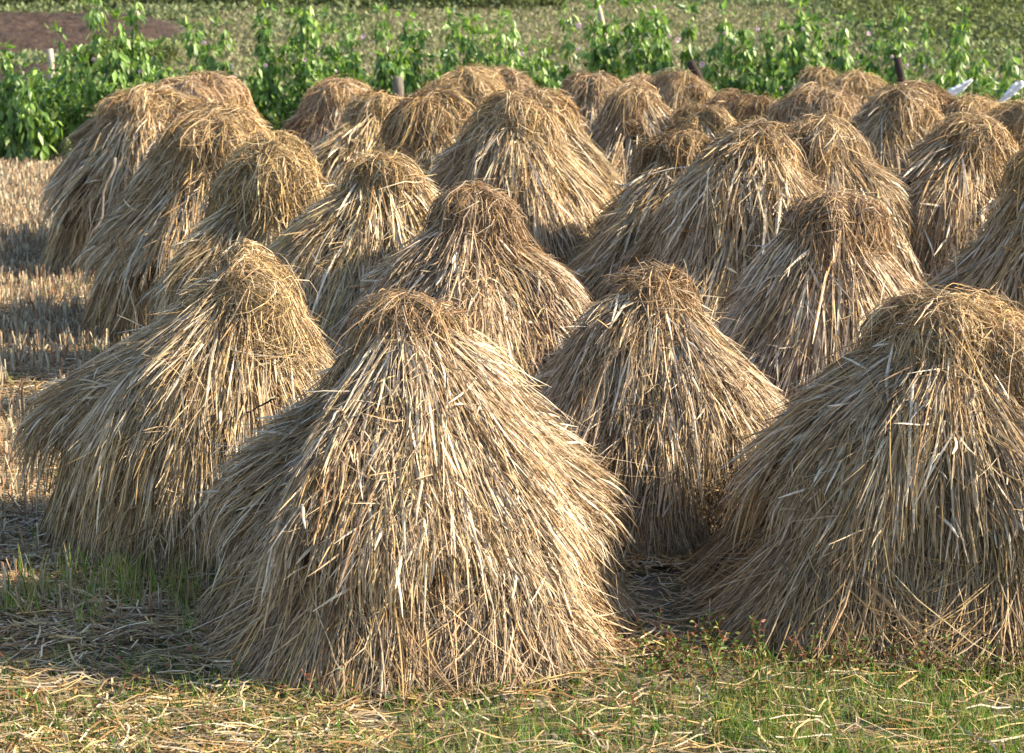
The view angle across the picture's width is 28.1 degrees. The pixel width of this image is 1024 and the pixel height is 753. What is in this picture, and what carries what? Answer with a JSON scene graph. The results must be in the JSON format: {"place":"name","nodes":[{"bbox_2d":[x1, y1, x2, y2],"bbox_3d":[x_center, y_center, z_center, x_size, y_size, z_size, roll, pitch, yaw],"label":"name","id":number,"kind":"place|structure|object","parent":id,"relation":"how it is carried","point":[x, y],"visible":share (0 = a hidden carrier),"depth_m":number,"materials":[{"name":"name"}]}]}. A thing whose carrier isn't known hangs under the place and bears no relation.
{"place":"outdoors","nodes":[
{"label":"outdoors","id":0,"kind":"place"},
{"bbox_2d":[0,63,98,82],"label":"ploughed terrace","id":1,"kind":"structure","parent":0,"point":[44,66],"depth_m":42.57,"materials":[{"name":"soil"}]},
{"bbox_2d":[0,11,180,55],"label":"ploughed field","id":2,"kind":"structure","parent":0,"point":[27,31],"depth_m":49.47,"materials":[{"name":"soil"}]},
{"bbox_2d":[0,0,1023,752],"bbox_3d":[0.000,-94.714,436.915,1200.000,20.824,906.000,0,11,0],"label":"ground","id":3,"kind":"structure","parent":0,"point":[654,582],"depth_m":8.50,"materials":[{"name":"green plant"}]},
{"bbox_2d":[0,39,55,162],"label":"leafy plant","id":4,"kind":"object","parent":3,"relation":"on","point":[8,84],"visible":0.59,"depth_m":30.18,"materials":[{"name":"green plant"}]},
{"bbox_2d":[0,69,59,166],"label":"leafy plant","id":5,"kind":"object","parent":3,"relation":"on","point":[32,135],"visible":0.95,"depth_m":29.89,"materials":[{"name":"green plant"}]},
{"bbox_2d":[16,61,70,153],"bbox_3d":[-7.442,-4.245,32.258,1.020,1.529,0.608,-7,13,-31],"label":"leafy plant","id":6,"kind":"object","parent":3,"relation":"on","point":[61,71],"visible":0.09,"depth_m":32.36,"materials":[{"name":"green plant"}]},
{"bbox_2d":[47,49,54,80],"bbox_3d":[-7.566,-4.564,33.756,0.151,1.661,0.137,0,11,0],"label":"wooden post","id":7,"kind":"object","parent":3,"relation":"on","point":[50,56],"visible":0.31,"depth_m":33.60,"materials":[{"name":"white wood"}]},
{"bbox_2d":[36,84,101,156],"bbox_3d":[-6.444,-3.721,30.471,0.668,1.255,1.540,4,12,18],"label":"leafy plant","id":8,"kind":"object","parent":3,"relation":"on","point":[60,139],"visible":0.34,"depth_m":30.37,"materials":[{"name":"green plant"}]},
{"bbox_2d":[45,0,111,137],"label":"leafy plant","id":9,"kind":"object","parent":3,"relation":"on","point":[65,77],"visible":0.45,"depth_m":30.67,"materials":[{"name":"green plant"}]},
{"bbox_2d":[62,0,156,115],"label":"leafy plant","id":10,"kind":"object","parent":3,"relation":"on","point":[118,71],"visible":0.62,"depth_m":30.14,"materials":[{"name":"green plant"}]},
{"bbox_2d":[29,82,206,280],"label":"haycock","id":11,"kind":"object","parent":3,"relation":"on","point":[84,168],"visible":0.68,"depth_m":19.47,"materials":[{"name":"plant"}]},
{"bbox_2d":[74,157,116,271],"bbox_3d":[-3.809,-1.486,18.853,0.464,1.034,0.144,-8,14,-35],"label":"fallen branch","id":12,"kind":"object","parent":11,"relation":"on","point":[113,167],"visible":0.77,"depth_m":18.86,"materials":[{"name":"brown wood"}]},
{"bbox_2d":[72,36,182,66],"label":"verge scrub","id":13,"kind":"object","parent":3,"relation":"on","point":[168,49],"visible":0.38,"depth_m":44.10,"materials":[{"name":"green plant"}]},
{"bbox_2d":[144,36,172,84],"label":"leafy plant","id":14,"kind":"object","parent":3,"relation":"on","point":[162,74],"visible":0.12,"depth_m":31.24,"materials":[{"name":"green plant"}]},
{"bbox_2d":[63,93,275,345],"bbox_3d":[-2.430,-1.331,16.597,2.385,1.922,2.409,0,11,0],"label":"haycock","id":15,"kind":"object","parent":3,"relation":"on","point":[153,212],"visible":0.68,"depth_m":16.08,"materials":[{"name":"plant"}]},
{"bbox_2d":[1,231,339,582],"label":"haycock","id":16,"kind":"object","parent":3,"relation":"on","point":[129,432],"visible":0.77,"depth_m":9.97,"materials":[{"name":"plant"}]},
{"bbox_2d":[240,397,275,415],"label":"thin twig","id":17,"kind":"object","parent":16,"relation":"on","point":[268,401],"visible":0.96,"depth_m":9.83,"materials":[{"name":"brown wood"}]},
{"bbox_2d":[178,17,233,76],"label":"leafy plant","id":18,"kind":"object","parent":3,"relation":"on","point":[194,46],"visible":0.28,"depth_m":30.70,"materials":[{"name":"green plant"}]},
{"bbox_2d":[151,68,265,127],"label":"haycock","id":19,"kind":"object","parent":3,"relation":"on","point":[222,86],"visible":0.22,"depth_m":21.32,"materials":[{"name":"plant"}]},
{"bbox_2d":[184,15,236,73],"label":"leafy plant","id":20,"kind":"object","parent":3,"relation":"on","point":[227,44],"visible":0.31,"depth_m":31.22,"materials":[{"name":"green plant"}]},
{"bbox_2d":[131,128,336,322],"bbox_3d":[-1.760,-0.916,14.883,1.807,1.779,1.886,11,16,43],"label":"haycock","id":21,"kind":"object","parent":3,"relation":"on","point":[256,184],"visible":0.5,"depth_m":14.55,"materials":[{"name":"plant"}]},
{"bbox_2d":[246,0,297,134],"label":"leafy plant","id":22,"kind":"object","parent":3,"relation":"on","point":[265,73],"visible":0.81,"depth_m":30.69,"materials":[{"name":"green plant"}]},
{"bbox_2d":[0,0,570,9],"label":"bank scrub","id":23,"kind":"object","parent":3,"relation":"on","point":[486,3],"visible":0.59,"depth_m":55.77,"materials":[{"name":"green plant"}]},
{"bbox_2d":[284,0,330,120],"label":"leafy plant","id":24,"kind":"object","parent":3,"relation":"on","point":[305,20],"visible":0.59,"depth_m":30.91,"materials":[{"name":"green plant"}]},
{"bbox_2d":[296,20,348,84],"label":"leafy plant","id":25,"kind":"object","parent":3,"relation":"on","point":[324,50],"visible":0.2,"depth_m":31.27,"materials":[{"name":"green plant"}]},
{"bbox_2d":[276,74,371,157],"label":"haycock","id":26,"kind":"object","parent":3,"relation":"on","point":[317,114],"visible":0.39,"depth_m":21.55,"materials":[{"name":"plant"}]},
{"bbox_2d":[336,11,367,80],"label":"leafy plant","id":27,"kind":"object","parent":3,"relation":"on","point":[348,42],"visible":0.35,"depth_m":30.60,"materials":[{"name":"green plant"}]},
{"bbox_2d":[263,146,442,345],"bbox_3d":[-0.880,-0.618,13.400,2.360,1.774,2.389,0,11,0],"label":"haycock","id":28,"kind":"object","parent":3,"relation":"on","point":[340,238],"visible":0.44,"depth_m":12.99,"materials":[{"name":"plant"}]},
{"bbox_2d":[0,151,712,627],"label":"stubble","id":29,"kind":"object","parent":3,"relation":"on","point":[16,187],"visible":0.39,"depth_m":16.60,"materials":[{"name":"beige plant"}]},
{"bbox_2d":[309,87,403,193],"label":"haycock","id":30,"kind":"object","parent":3,"relation":"on","point":[358,129],"visible":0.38,"depth_m":18.92,"materials":[{"name":"plant"}]},
{"bbox_2d":[368,2,414,96],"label":"leafy plant","id":31,"kind":"object","parent":3,"relation":"on","point":[384,79],"visible":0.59,"depth_m":30.48,"materials":[{"name":"green plant"}]},
{"bbox_2d":[392,76,403,101],"bbox_3d":[-1.653,-3.589,29.473,0.203,1.442,0.220,0,11,0],"label":"wooden post","id":32,"kind":"object","parent":3,"relation":"on","point":[398,87],"visible":0.2,"depth_m":29.31,"materials":[{"name":"wood"}]},
{"bbox_2d":[171,284,666,710],"bbox_3d":[-0.414,0.362,9.070,2.235,1.545,2.224,0,11,0],"label":"haycock","id":33,"kind":"object","parent":3,"relation":"on","point":[409,485],"visible":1,"depth_m":8.54,"materials":[{"name":"plant"}]},
{"bbox_2d":[392,10,446,97],"bbox_3d":[-1.404,-4.423,31.201,0.890,2.287,0.794,0,11,0],"label":"leafy plant","id":34,"kind":"object","parent":3,"relation":"on","point":[409,84],"visible":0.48,"depth_m":31.01,"materials":[{"name":"green plant"}]},
{"bbox_2d":[370,83,478,179],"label":"haycock","id":35,"kind":"object","parent":3,"relation":"on","point":[422,128],"visible":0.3,"depth_m":17.66,"materials":[{"name":"plant"}]},
{"bbox_2d":[439,7,463,75],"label":"leafy plant","id":36,"kind":"object","parent":3,"relation":"on","point":[449,62],"visible":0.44,"depth_m":30.79,"materials":[{"name":"green plant"}]},
{"bbox_2d":[323,177,594,392],"bbox_3d":[-0.368,-0.406,12.670,2.149,1.643,2.065,-9,15,-39],"label":"haycock","id":37,"kind":"object","parent":3,"relation":"on","point":[491,266],"visible":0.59,"depth_m":12.30,"materials":[{"name":"plant"}]},
{"bbox_2d":[417,61,510,118],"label":"haycock","id":38,"kind":"object","parent":3,"relation":"on","point":[477,82],"visible":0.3,"depth_m":23.54,"materials":[{"name":"plant"}]},
{"bbox_2d":[452,11,482,69],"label":"leafy plant","id":39,"kind":"object","parent":3,"relation":"on","point":[467,44],"visible":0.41,"depth_m":30.90,"materials":[{"name":"green plant"}]},
{"bbox_2d":[468,8,523,68],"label":"leafy plant","id":40,"kind":"object","parent":3,"relation":"on","point":[487,59],"visible":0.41,"depth_m":30.57,"materials":[{"name":"green plant"}]},
{"bbox_2d":[490,9,527,68],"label":"leafy plant","id":41,"kind":"object","parent":3,"relation":"on","point":[513,37],"visible":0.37,"depth_m":31.78,"materials":[{"name":"green plant"}]},
{"bbox_2d":[0,159,1023,752],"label":"straw litter","id":42,"kind":"object","parent":3,"relation":"on","point":[148,625],"visible":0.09,"depth_m":8.39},
{"bbox_2d":[0,0,1023,139],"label":"field crop","id":43,"kind":"object","parent":3,"relation":"on","point":[185,9],"visible":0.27,"depth_m":50.36,"materials":[{"name":"green plant"}]},
{"bbox_2d":[0,605,1023,746],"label":"weeds","id":44,"kind":"object","parent":3,"relation":"on","point":[691,652],"visible":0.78,"depth_m":8.49,"materials":[{"name":"green plant"}]},
{"bbox_2d":[0,36,1023,161],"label":"undergrowth","id":45,"kind":"object","parent":3,"relation":"on","point":[290,102],"visible":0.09,"depth_m":31.15,"materials":[{"name":"green plant"}]},
{"bbox_2d":[487,63,540,93],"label":"haycock","id":46,"kind":"object","parent":3,"relation":"on","point":[514,78],"visible":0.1,"depth_m":25.61,"materials":[{"name":"plant"}]},
{"bbox_2d":[426,84,616,264],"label":"haycock","id":47,"kind":"object","parent":3,"relation":"on","point":[509,141],"visible":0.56,"depth_m":16.04,"materials":[{"name":"plant"}]},
{"bbox_2d":[491,33,566,93],"bbox_3d":[0.278,-4.156,30.624,1.306,1.997,0.775,-1,11,-7],"label":"leafy plant","id":48,"kind":"object","parent":3,"relation":"on","point":[552,83],"visible":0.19,"depth_m":30.45,"materials":[{"name":"green plant"}]},
{"bbox_2d":[537,0,580,90],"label":"leafy plant","id":49,"kind":"object","parent":3,"relation":"on","point":[568,45],"visible":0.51,"depth_m":30.90,"materials":[{"name":"green plant"}]},
{"bbox_2d":[516,82,625,204],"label":"haycock","id":50,"kind":"object","parent":3,"relation":"on","point":[565,110],"visible":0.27,"depth_m":18.49,"materials":[{"name":"plant"}]},
{"bbox_2d":[559,69,622,134],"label":"haycock","id":51,"kind":"object","parent":3,"relation":"on","point":[587,90],"visible":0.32,"depth_m":22.58,"materials":[{"name":"plant"}]},
{"bbox_2d":[593,0,612,59],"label":"wooden post","id":52,"kind":"object","parent":3,"relation":"on","point":[600,15],"visible":0.1,"depth_m":31.79,"materials":[{"name":"white wood"}]},
{"bbox_2d":[576,0,657,80],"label":"leafy plant","id":53,"kind":"object","parent":3,"relation":"on","point":[601,32],"visible":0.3,"depth_m":30.58,"materials":[{"name":"green plant"}]},
{"bbox_2d":[582,10,663,82],"bbox_3d":[1.680,-4.380,30.960,1.333,2.301,0.818,0,11,0],"label":"leafy plant","id":54,"kind":"object","parent":3,"relation":"on","point":[615,40],"visible":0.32,"depth_m":30.72,"materials":[{"name":"green plant"}]},
{"bbox_2d":[584,79,672,188],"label":"haycock","id":55,"kind":"object","parent":3,"relation":"on","point":[629,114],"visible":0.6,"depth_m":19.59,"materials":[{"name":"plant"}]},
{"bbox_2d":[557,126,713,309],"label":"haycock","id":56,"kind":"object","parent":3,"relation":"on","point":[597,257],"visible":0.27,"depth_m":15.12,"materials":[{"name":"plant"}]},
{"bbox_2d":[619,70,654,87],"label":"haycock","id":57,"kind":"object","parent":3,"relation":"on","point":[638,77],"visible":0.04,"depth_m":25.19,"materials":[{"name":"plant"}]},
{"bbox_2d":[618,0,656,74],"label":"leafy plant","id":58,"kind":"object","parent":3,"relation":"on","point":[629,28],"visible":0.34,"depth_m":31.27,"materials":[{"name":"green plant"}]},
{"bbox_2d":[521,256,794,562],"bbox_3d":[0.699,0.086,10.714,1.750,1.444,1.649,0,11,0],"label":"haycock","id":59,"kind":"object","parent":3,"relation":"on","point":[656,373],"visible":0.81,"depth_m":10.25,"materials":[{"name":"plant"}]},
{"bbox_2d":[650,0,672,72],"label":"leafy plant","id":60,"kind":"object","parent":3,"relation":"on","point":[662,26],"visible":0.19,"depth_m":31.41,"materials":[{"name":"green plant"}]},
{"bbox_2d":[645,66,714,115],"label":"haycock","id":61,"kind":"object","parent":3,"relation":"on","point":[676,88],"visible":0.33,"depth_m":23.55,"materials":[{"name":"plant"}]},
{"bbox_2d":[632,0,734,95],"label":"leafy plant","id":62,"kind":"object","parent":3,"relation":"on","point":[661,44],"visible":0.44,"depth_m":30.62,"materials":[{"name":"green plant"}]},
{"bbox_2d":[686,59,703,83],"bbox_3d":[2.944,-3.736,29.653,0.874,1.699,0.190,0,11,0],"label":"wooden post","id":63,"kind":"object","parent":3,"relation":"on","point":[692,66],"visible":0.19,"depth_m":29.46,"materials":[{"name":"brown wood"}]},
{"bbox_2d":[661,98,735,138],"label":"haycock","id":64,"kind":"object","parent":3,"relation":"on","point":[711,121],"visible":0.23,"depth_m":19.39,"materials":[{"name":"plant"}]},
{"bbox_2d":[601,114,836,325],"bbox_3d":[1.573,-0.798,13.858,2.051,1.949,2.102,0,11,0],"label":"haycock","id":65,"kind":"object","parent":3,"relation":"on","point":[743,181],"visible":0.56,"depth_m":13.40,"materials":[{"name":"plant"}]},
{"bbox_2d":[694,87,750,112],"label":"haycock","id":66,"kind":"object","parent":3,"relation":"on","point":[726,98],"visible":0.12,"depth_m":22.70,"materials":[{"name":"plant"}]},
{"bbox_2d":[714,0,756,94],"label":"leafy plant","id":67,"kind":"object","parent":3,"relation":"on","point":[730,58],"visible":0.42,"depth_m":30.97,"materials":[{"name":"green plant"}]},
{"bbox_2d":[726,90,779,124],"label":"haycock","id":68,"kind":"object","parent":3,"relation":"on","point":[753,105],"visible":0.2,"depth_m":21.73,"materials":[{"name":"plant"}]},
{"bbox_2d":[729,9,782,99],"bbox_3d":[3.737,-4.342,30.728,0.774,2.313,0.810,7,13,32],"label":"leafy plant","id":69,"kind":"object","parent":3,"relation":"on","point":[770,68],"visible":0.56,"depth_m":30.59,"materials":[{"name":"green plant"}]},
{"bbox_2d":[771,0,821,100],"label":"leafy plant","id":70,"kind":"object","parent":3,"relation":"on","point":[798,51],"visible":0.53,"depth_m":30.70,"materials":[{"name":"green plant"}]},
{"bbox_2d":[780,61,839,96],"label":"haycock","id":71,"kind":"object","parent":3,"relation":"on","point":[817,74],"visible":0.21,"depth_m":25.63,"materials":[{"name":"plant"}]},
{"bbox_2d":[762,80,863,129],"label":"haycock","id":72,"kind":"object","parent":3,"relation":"on","point":[804,100],"visible":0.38,"depth_m":20.42,"materials":[{"name":"plant"}]},
{"bbox_2d":[709,184,922,416],"bbox_3d":[1.843,-0.321,12.161,1.916,1.676,1.889,9,14,37],"label":"haycock","id":73,"kind":"object","parent":3,"relation":"on","point":[819,276],"visible":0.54,"depth_m":11.78,"materials":[{"name":"plant"}]},
{"bbox_2d":[806,18,851,70],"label":"leafy plant","id":74,"kind":"object","parent":3,"relation":"on","point":[816,35],"visible":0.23,"depth_m":31.65,"materials":[{"name":"green plant"}]},
{"bbox_2d":[810,8,870,74],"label":"leafy plant","id":75,"kind":"object","parent":3,"relation":"on","point":[840,64],"visible":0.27,"depth_m":30.65,"materials":[{"name":"green plant"}]},
{"bbox_2d":[665,274,1023,684],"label":"haycock","id":76,"kind":"object","parent":3,"relation":"on","point":[881,480],"visible":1,"depth_m":8.91,"materials":[{"name":"plant"}]},
{"bbox_2d":[775,111,930,291],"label":"haycock","id":77,"kind":"object","parent":3,"relation":"on","point":[836,152],"visible":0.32,"depth_m":14.32,"materials":[{"name":"plant"}]},
{"bbox_2d":[825,67,888,106],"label":"haycock","id":78,"kind":"object","parent":3,"relation":"on","point":[857,83],"visible":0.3,"depth_m":24.16,"materials":[{"name":"plant"}]},
{"bbox_2d":[852,18,890,77],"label":"leafy plant","id":79,"kind":"object","parent":3,"relation":"on","point":[873,68],"visible":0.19,"depth_m":30.98,"materials":[{"name":"green plant"}]},
{"bbox_2d":[847,79,946,187],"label":"haycock","id":80,"kind":"object","parent":3,"relation":"on","point":[891,120],"visible":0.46,"depth_m":17.60,"materials":[{"name":"plant"}]},
{"bbox_2d":[893,57,905,84],"bbox_3d":[5.724,-3.761,29.636,0.470,1.719,0.171,0,11,0],"label":"wooden post","id":81,"kind":"object","parent":3,"relation":"on","point":[899,68],"visible":0.26,"depth_m":29.45,"materials":[{"name":"brown wood"}]},
{"bbox_2d":[879,1,925,85],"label":"leafy plant","id":82,"kind":"object","parent":3,"relation":"on","point":[891,52],"visible":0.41,"depth_m":30.90,"materials":[{"name":"green plant"}]},
{"bbox_2d":[891,75,955,116],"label":"haycock","id":83,"kind":"object","parent":3,"relation":"on","point":[943,97],"visible":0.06,"depth_m":19.86,"materials":[{"name":"plant"}]},
{"bbox_2d":[824,0,1023,45],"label":"hillside scrub","id":84,"kind":"object","parent":3,"relation":"on","point":[861,5],"visible":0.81,"depth_m":51.11,"materials":[{"name":"green plant"}]},
{"bbox_2d":[907,7,952,90],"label":"leafy plant","id":85,"kind":"object","parent":3,"relation":"on","point":[922,59],"visible":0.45,"depth_m":31.25,"materials":[{"name":"green plant"}]},
{"bbox_2d":[890,105,1022,284],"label":"haycock","id":86,"kind":"object","parent":3,"relation":"on","point":[952,173],"visible":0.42,"depth_m":14.61,"materials":[{"name":"plant"}]},
{"bbox_2d":[941,4,991,97],"bbox_3d":[6.742,-4.386,30.727,0.911,2.400,0.660,-10,15,-42],"label":"leafy plant","id":87,"kind":"object","parent":3,"relation":"on","point":[959,38],"visible":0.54,"depth_m":30.52,"materials":[{"name":"green plant"}]},
{"bbox_2d":[916,145,1023,315],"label":"haycock","id":88,"kind":"object","parent":3,"relation":"on","point":[992,258],"visible":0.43,"depth_m":12.66,"materials":[{"name":"plant"}]},
{"bbox_2d":[942,90,1000,120],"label":"haycock","id":89,"kind":"object","parent":3,"relation":"on","point":[975,102],"visible":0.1,"depth_m":19.53,"materials":[{"name":"plant"}]},
{"bbox_2d":[983,46,1023,105],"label":"leafy plant","id":90,"kind":"object","parent":3,"relation":"on","point":[1007,67],"visible":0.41,"depth_m":30.70,"materials":[{"name":"green plant"}]},
{"bbox_2d":[984,94,1023,148],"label":"haycock","id":91,"kind":"object","parent":3,"relation":"on","point":[1009,115],"visible":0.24,"depth_m":18.38,"materials":[{"name":"plant"}]},
{"bbox_3d":[5.347,-2.663,23.972,0.027,1.654,0.018,0,11,0],"label":"thin cane","id":92,"kind":"object","parent":3,"relation":"on","visible":0},
{"bbox_2d":[947,79,972,96],"bbox_3d":[5.194,-3.353,23.801,0.313,0.215,0.109,0,11,0],"label":"plastic strip","id":93,"kind":"object","parent":92,"relation":"attached to","point":[961,87],"visible":0.75,"depth_m":23.79,"materials":[{"name":"white plastic"}]},
{"bbox_3d":[5.564,-2.388,22.497,0.027,1.691,0.018,0,11,0],"label":"thin cane","id":94,"kind":"object","parent":3,"relation":"on","visible":0},
{"bbox_2d":[998,81,1023,103],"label":"plastic strip","id":95,"kind":"object","parent":94,"relation":"attached to","point":[1013,89],"visible":0.81,"depth_m":22.31,"materials":[{"name":"white plastic"}]}
]}

